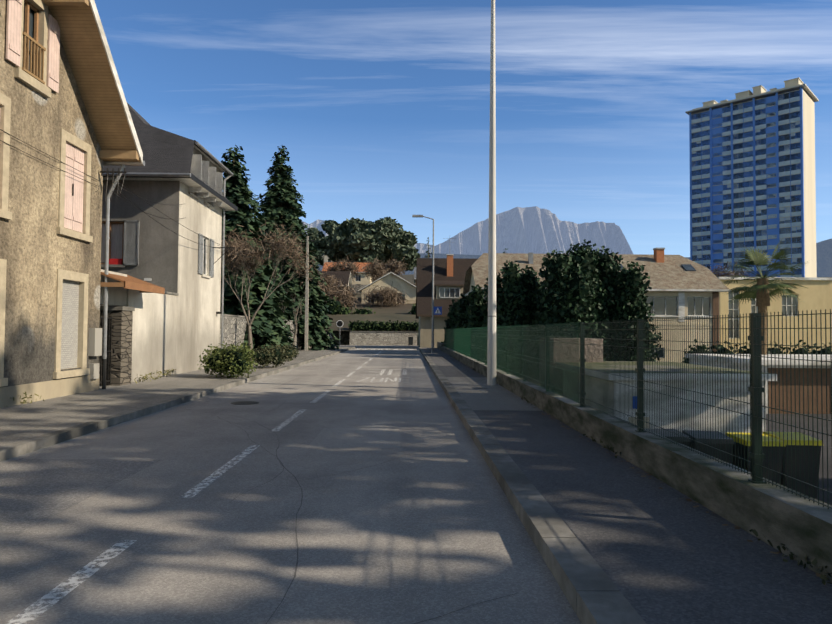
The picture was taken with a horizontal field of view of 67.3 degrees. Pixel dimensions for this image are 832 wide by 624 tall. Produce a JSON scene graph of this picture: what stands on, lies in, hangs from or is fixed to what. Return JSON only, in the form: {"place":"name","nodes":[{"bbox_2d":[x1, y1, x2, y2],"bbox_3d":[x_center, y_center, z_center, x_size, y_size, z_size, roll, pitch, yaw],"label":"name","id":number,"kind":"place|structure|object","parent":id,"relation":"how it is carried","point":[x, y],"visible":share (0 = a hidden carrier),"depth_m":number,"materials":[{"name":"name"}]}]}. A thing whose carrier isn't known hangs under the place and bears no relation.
{"place":"outdoors","nodes":[
{"label":"outdoors","id":0,"kind":"place"},
{"bbox_2d":[0,345,581,623],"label":"road","id":1,"kind":"structure","parent":0,"point":[426,533],"depth_m":5.65,"materials":[{"name":"grey asphalt"}]},
{"bbox_2d":[6,349,411,623],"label":"road markings","id":2,"kind":"object","parent":1,"relation":"on","point":[90,571],"visible":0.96,"depth_m":4.80,"materials":[{"name":"white paint"}]},
{"bbox_2d":[0,352,427,533],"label":"road repair patches","id":3,"kind":"object","parent":1,"relation":"on","point":[34,492],"visible":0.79,"depth_m":7.61,"materials":[{"name":"grey asphalt"}]},
{"bbox_2d":[0,399,516,623],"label":"road cracks","id":4,"kind":"object","parent":1,"relation":"on","point":[296,516],"visible":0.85,"depth_m":6.42,"materials":[{"name":"grey asphalt"}]},
{"bbox_2d":[0,347,645,623],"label":"kerb","id":5,"kind":"structure","parent":1,"relation":"on","point":[593,594],"depth_m":5.95,"materials":[{"name":"concrete"}]},
{"bbox_2d":[336,320,342,344],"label":"round road sign","id":6,"kind":"object","parent":1,"relation":"on","point":[339,323],"visible":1,"depth_m":72.17,"materials":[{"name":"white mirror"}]},
{"bbox_2d":[231,387,486,404],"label":"manhole covers","id":7,"kind":"object","parent":1,"relation":"on","point":[245,403],"visible":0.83,"depth_m":15.09,"materials":[{"name":"grey metal"}]},
{"bbox_2d":[408,337,412,345],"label":"wheelie bin","id":8,"kind":"object","parent":1,"relation":"on","point":[410,340],"visible":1,"depth_m":74.53,"materials":[{"name":"grey plastic"}]},
{"bbox_2d":[416,238,476,347],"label":"house","id":9,"kind":"structure","parent":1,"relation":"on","point":[449,274],"depth_m":63.14,"materials":[{"name":"tile"}]},
{"bbox_2d":[302,219,432,252],"bbox_3d":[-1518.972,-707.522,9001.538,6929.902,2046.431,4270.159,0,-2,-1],"label":"mountain","id":10,"kind":"structure","parent":0,"point":[318,223],"depth_m":11045.20,"materials":[{"name":"grey stone"}]},
{"bbox_2d":[318,253,480,274],"bbox_3d":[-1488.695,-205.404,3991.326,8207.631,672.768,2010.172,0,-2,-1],"label":"hill","id":11,"kind":"structure","parent":0,"point":[436,255],"depth_m":5014.05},
{"bbox_2d":[0,347,831,623],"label":"pavement","id":12,"kind":"structure","parent":0,"point":[665,555],"depth_m":5.40,"materials":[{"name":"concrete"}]},
{"bbox_2d":[0,0,144,407],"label":"beige house","id":13,"kind":"structure","parent":12,"relation":"on","point":[62,98],"depth_m":14.55,"materials":[{"name":"paint"}]},
{"bbox_2d":[10,369,176,403],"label":"grass tufts","id":14,"kind":"object","parent":12,"relation":"on","point":[139,380],"visible":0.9,"depth_m":19.46,"materials":[{"name":"green plant"}]},
{"bbox_2d":[99,269,178,385],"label":"garden wall","id":15,"kind":"structure","parent":12,"relation":"on","point":[142,327],"depth_m":19.20,"materials":[{"name":"paint"}]},
{"bbox_2d":[100,103,237,373],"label":"grey house","id":16,"kind":"structure","parent":12,"relation":"on","point":[175,171],"depth_m":23.18,"materials":[{"name":"paint"}]},
{"bbox_2d":[197,341,257,377],"bbox_3d":[-6.436,1.649,21.510,2.114,1.344,2.372,0,-2,-1],"label":"olive bush","id":17,"kind":"object","parent":12,"relation":"on","point":[235,360],"visible":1,"depth_m":21.02,"materials":[{"name":"green plant"}]},
{"bbox_2d":[250,343,288,368],"bbox_3d":[-6.328,1.941,26.875,1.605,1.174,2.778,0,-2,-1],"label":"dark bush","id":18,"kind":"object","parent":12,"relation":"on","point":[266,357],"visible":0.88,"depth_m":26.45,"materials":[{"name":"green plant"}]},
{"bbox_2d":[221,220,320,360],"bbox_3d":[-8.225,-1.118,33.380,6.589,7.441,4.775,0,-2,-1],"label":"bare tree","id":19,"kind":"object","parent":12,"relation":"on","point":[256,252],"visible":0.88,"depth_m":33.02,"materials":[{"name":"brown plant"}]},
{"bbox_2d":[220,314,331,349],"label":"boundary wall","id":20,"kind":"structure","parent":12,"relation":"on","point":[234,328],"depth_m":33.34,"materials":[{"name":"stone"}]},
{"bbox_2d":[269,342,298,361],"bbox_3d":[-7.076,2.131,33.252,1.532,1.089,3.524,0,-2,-1],"label":"dark bush","id":21,"kind":"object","parent":12,"relation":"on","point":[290,350],"visible":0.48,"depth_m":32.81,"materials":[{"name":"green plant"}]},
{"bbox_2d":[280,289,288,311],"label":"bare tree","id":22,"kind":"object","parent":12,"relation":"on","point":[281,307],"visible":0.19,"depth_m":40.04,"materials":[{"name":"plant"}]},
{"bbox_2d":[292,291,308,344],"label":"bare tree","id":23,"kind":"object","parent":12,"relation":"on","point":[296,321],"visible":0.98,"depth_m":44.37,"materials":[{"name":"grey plant"}]},
{"bbox_2d":[301,236,313,350],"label":"utility pole","id":24,"kind":"object","parent":12,"relation":"on","point":[306,306],"visible":0.85,"depth_m":49.80,"materials":[{"name":"wood"}]},
{"bbox_2d":[0,129,312,262],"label":"overhead wires","id":25,"kind":"object","parent":24,"relation":"attached to","point":[113,172],"visible":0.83,"depth_m":16.70,"materials":[{"name":"grey metal"}]},
{"bbox_2d":[412,215,441,352],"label":"street lamp with crossing sign","id":26,"kind":"object","parent":12,"relation":"on","point":[436,310],"visible":0.9,"depth_m":46.91,"materials":[{"name":"grey metal"}]},
{"bbox_2d":[484,0,499,385],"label":"pole","id":27,"kind":"object","parent":12,"relation":"on","point":[491,365],"visible":0.98,"depth_m":18.76,"materials":[{"name":"grey metal"}]},
{"bbox_2d":[446,377,542,410],"bbox_3d":[1.824,2.156,17.397,1.440,0.001,9.200,0,-2,-1],"label":"asphalt patch","id":28,"kind":"object","parent":12,"relation":"on","point":[495,398],"visible":1,"depth_m":15.51,"materials":[{"name":"grey asphalt"}]},
{"bbox_2d":[463,364,820,576],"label":"weeds","id":29,"kind":"object","parent":12,"relation":"on","point":[738,527],"visible":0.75,"depth_m":6.04,"materials":[{"name":"green plant"}]},
{"bbox_2d":[471,367,831,584],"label":"fallen leaves","id":30,"kind":"object","parent":12,"relation":"on","point":[813,562],"visible":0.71,"depth_m":4.47,"materials":[{"name":"brown plant"}]},
{"bbox_2d":[94,0,831,256],"label":"sky","id":31,"kind":"structure","parent":0,"point":[379,109],"materials":[{"name":"blue"}]},
{"bbox_2d":[419,206,632,254],"bbox_3d":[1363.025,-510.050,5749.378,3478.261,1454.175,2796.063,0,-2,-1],"label":"mountain cliff","id":32,"kind":"structure","parent":0,"point":[533,230],"depth_m":6932.41,"materials":[{"name":"grey stone"}]},
{"bbox_2d":[324,274,831,330],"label":"hillside","id":33,"kind":"structure","parent":0,"point":[399,313],"depth_m":86.14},
{"bbox_2d":[305,219,340,265],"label":"cedar tree","id":34,"kind":"object","parent":33,"relation":"on","point":[319,237],"visible":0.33,"depth_m":186.10,"materials":[{"name":"green plant"}]},
{"bbox_2d":[322,255,331,262],"bbox_3d":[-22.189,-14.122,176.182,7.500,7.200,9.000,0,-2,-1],"label":"chimney","id":35,"kind":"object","parent":33,"relation":"on","point":[325,257],"depth_m":172.17,"materials":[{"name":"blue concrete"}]},
{"bbox_2d":[317,271,340,287],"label":"bare garden tree","id":36,"kind":"object","parent":33,"relation":"on","point":[328,280],"visible":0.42,"depth_m":104.85,"materials":[{"name":"brown plant"}]},
{"bbox_2d":[318,281,342,304],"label":"bare garden tree","id":37,"kind":"object","parent":33,"relation":"on","point":[325,289],"visible":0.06,"depth_m":90.32,"materials":[{"name":"brown plant"}]},
{"bbox_2d":[318,271,352,292],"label":"house","id":38,"kind":"structure","parent":33,"relation":"on","point":[345,277],"depth_m":110.88,"materials":[{"name":"brown tile"}]},
{"bbox_2d":[329,279,356,307],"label":"bare garden tree","id":39,"kind":"object","parent":33,"relation":"on","point":[346,287],"visible":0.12,"depth_m":92.58,"materials":[{"name":"brown plant"}]},
{"bbox_2d":[324,284,362,309],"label":"bare garden tree","id":40,"kind":"object","parent":33,"relation":"on","point":[345,298],"visible":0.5,"depth_m":88.93,"materials":[{"name":"brown plant"}]},
{"bbox_2d":[324,257,363,280],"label":"bare garden tree","id":41,"kind":"object","parent":33,"relation":"on","point":[351,266],"visible":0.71,"depth_m":118.69,"materials":[{"name":"brown plant"}]},
{"bbox_2d":[322,262,371,284],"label":"house","id":42,"kind":"structure","parent":33,"relation":"on","point":[361,278],"depth_m":136.19,"materials":[{"name":"paint"}]},
{"bbox_2d":[324,297,415,314],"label":"hedge garden terraces","id":43,"kind":"object","parent":33,"relation":"on","point":[335,307],"visible":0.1,"depth_m":86.76,"materials":[{"name":"green plant"}]},
{"bbox_2d":[323,320,418,332],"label":"hedge wall","id":44,"kind":"structure","parent":33,"relation":"on","point":[389,325],"depth_m":76.54,"materials":[{"name":"green plant"}]},
{"bbox_2d":[323,217,420,279],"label":"cedar tree","id":45,"kind":"object","parent":33,"relation":"on","point":[385,239],"visible":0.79,"depth_m":147.31,"materials":[{"name":"green plant"}]},
{"bbox_2d":[360,258,387,281],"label":"bare garden tree","id":46,"kind":"object","parent":33,"relation":"on","point":[375,270],"visible":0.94,"depth_m":114.98,"materials":[{"name":"brown plant"}]},
{"bbox_2d":[351,285,418,332],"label":"garden walls","id":47,"kind":"structure","parent":33,"relation":"on","point":[357,288],"depth_m":119.99,"materials":[{"name":"stone"}]},
{"bbox_2d":[362,282,408,307],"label":"bare garden tree","id":48,"kind":"object","parent":33,"relation":"on","point":[388,296],"visible":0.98,"depth_m":95.38,"materials":[{"name":"brown plant"}]},
{"bbox_2d":[358,272,415,303],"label":"house","id":49,"kind":"structure","parent":33,"relation":"on","point":[404,287],"depth_m":100.06,"materials":[{"name":"paint"}]},
{"bbox_2d":[382,259,408,275],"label":"bare garden tree","id":50,"kind":"object","parent":33,"relation":"on","point":[395,267],"visible":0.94,"depth_m":126.55,"materials":[{"name":"brown plant"}]},
{"bbox_2d":[414,267,415,282],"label":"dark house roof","id":51,"kind":"structure","parent":33,"relation":"on","point":[414,274],"depth_m":128.49,"materials":[{"name":"grey tile"}]},
{"bbox_2d":[424,237,431,257],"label":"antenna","id":52,"kind":"object","parent":33,"relation":"on","point":[428,255],"visible":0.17,"depth_m":118.29,"materials":[{"name":"grey metal"}]},
{"bbox_2d":[710,259,742,276],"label":"bare tree","id":53,"kind":"object","parent":33,"relation":"on","point":[718,274],"visible":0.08,"depth_m":119.10,"materials":[{"name":"grey plant"}]},
{"bbox_2d":[727,268,763,276],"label":"bare tree","id":54,"kind":"object","parent":33,"relation":"on","point":[743,273],"visible":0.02,"depth_m":128.63,"materials":[{"name":"grey plant"}]},
{"bbox_2d":[685,77,818,277],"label":"tower block","id":55,"kind":"structure","parent":33,"relation":"on","point":[752,171],"depth_m":172.53,"materials":[{"name":"blue glass"}]},
{"bbox_2d":[522,376,831,504],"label":"parking ground","id":56,"kind":"structure","parent":0,"point":[824,447],"depth_m":18.00,"materials":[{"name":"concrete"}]},
{"bbox_2d":[579,338,602,361],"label":"pink rock wall","id":57,"kind":"structure","parent":56,"relation":"on","point":[597,352],"depth_m":20.18,"materials":[{"name":"stone"}]},
{"bbox_2d":[532,239,661,360],"bbox_3d":[11.120,0.175,39.690,8.362,9.746,5.615,1,-2,-21],"label":"tree","id":58,"kind":"object","parent":56,"relation":"on","point":[597,288],"visible":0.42,"depth_m":38.86,"materials":[{"name":"green plant"}]},
{"bbox_2d":[645,428,733,463],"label":"grey wheelie bins","id":59,"kind":"object","parent":56,"relation":"on","point":[686,441],"visible":0.08,"depth_m":10.41,"materials":[{"name":"grey plastic"}]},
{"bbox_2d":[681,339,829,363],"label":"hedge","id":60,"kind":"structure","parent":56,"relation":"on","point":[769,350],"depth_m":30.00,"materials":[{"name":"green plant"}]},
{"bbox_2d":[685,354,830,413],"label":"garages","id":61,"kind":"structure","parent":56,"relation":"on","point":[691,358],"depth_m":22.01,"materials":[{"name":"brown paint"}]},
{"bbox_2d":[725,431,823,498],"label":"yellow bin lids","id":62,"kind":"object","parent":56,"relation":"on","point":[765,442],"visible":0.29,"depth_m":10.30,"materials":[{"name":"grey plastic"}]},
{"bbox_2d":[579,361,776,434],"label":"driveway","id":63,"kind":"structure","parent":0,"point":[736,419],"depth_m":15.16,"materials":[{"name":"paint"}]},
{"bbox_2d":[685,239,831,276],"bbox_3d":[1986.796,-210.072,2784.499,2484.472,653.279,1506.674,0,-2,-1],"label":"hill","id":64,"kind":"structure","parent":0,"point":[824,257],"depth_m":3498.91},
{"bbox_2d":[717,277,831,353],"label":"yellow building","id":65,"kind":"structure","parent":0,"point":[816,295],"depth_m":60.41,"materials":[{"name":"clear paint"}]},
{"label":"ground","id":66,"kind":"structure","parent":0,"visible":0},
{"bbox_2d":[220,145,297,356],"bbox_3d":[-11.203,-3.051,37.942,9.344,14.022,9.585,0,-2,-1],"label":"spruce tree","id":67,"kind":"object","parent":66,"relation":"on","point":[268,324],"visible":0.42,"depth_m":36.71,"materials":[{"name":"green plant"}]},
{"bbox_2d":[256,145,340,350],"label":"spruce tree","id":68,"kind":"object","parent":66,"relation":"on","point":[280,203],"visible":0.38,"depth_m":52.82,"materials":[{"name":"green plant"}]},
{"bbox_2d":[440,260,542,375],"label":"trees","id":69,"kind":"object","parent":66,"relation":"on","point":[516,293],"visible":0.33,"depth_m":40.73,"materials":[{"name":"green plant"}]},
{"bbox_2d":[463,248,729,362],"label":"house","id":70,"kind":"structure","parent":66,"relation":"on","point":[682,287],"depth_m":45.37,"materials":[{"name":"beige paint"}]},
{"bbox_2d":[720,240,812,354],"bbox_3d":[15.244,0.280,27.223,3.557,6.942,3.468,-1,-2,43],"label":"palm tree","id":71,"kind":"object","parent":66,"relation":"on","point":[761,292],"visible":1,"depth_m":27.07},
{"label":"terrain platform","id":72,"kind":"structure","parent":0,"visible":0},
{"bbox_2d":[326,331,416,345],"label":"retaining wall","id":73,"kind":"structure","parent":72,"relation":"on","point":[374,337],"depth_m":75.83,"materials":[{"name":"stone"}]},
{"bbox_2d":[437,342,831,581],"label":"wall","id":74,"kind":"structure","parent":72,"relation":"on","point":[797,525],"depth_m":5.79,"materials":[{"name":"concrete"}]},
{"bbox_2d":[444,309,831,508],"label":"fence panels","id":75,"kind":"object","parent":74,"relation":"on","point":[551,359],"visible":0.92,"depth_m":7.15,"materials":[{"name":"green metal"}]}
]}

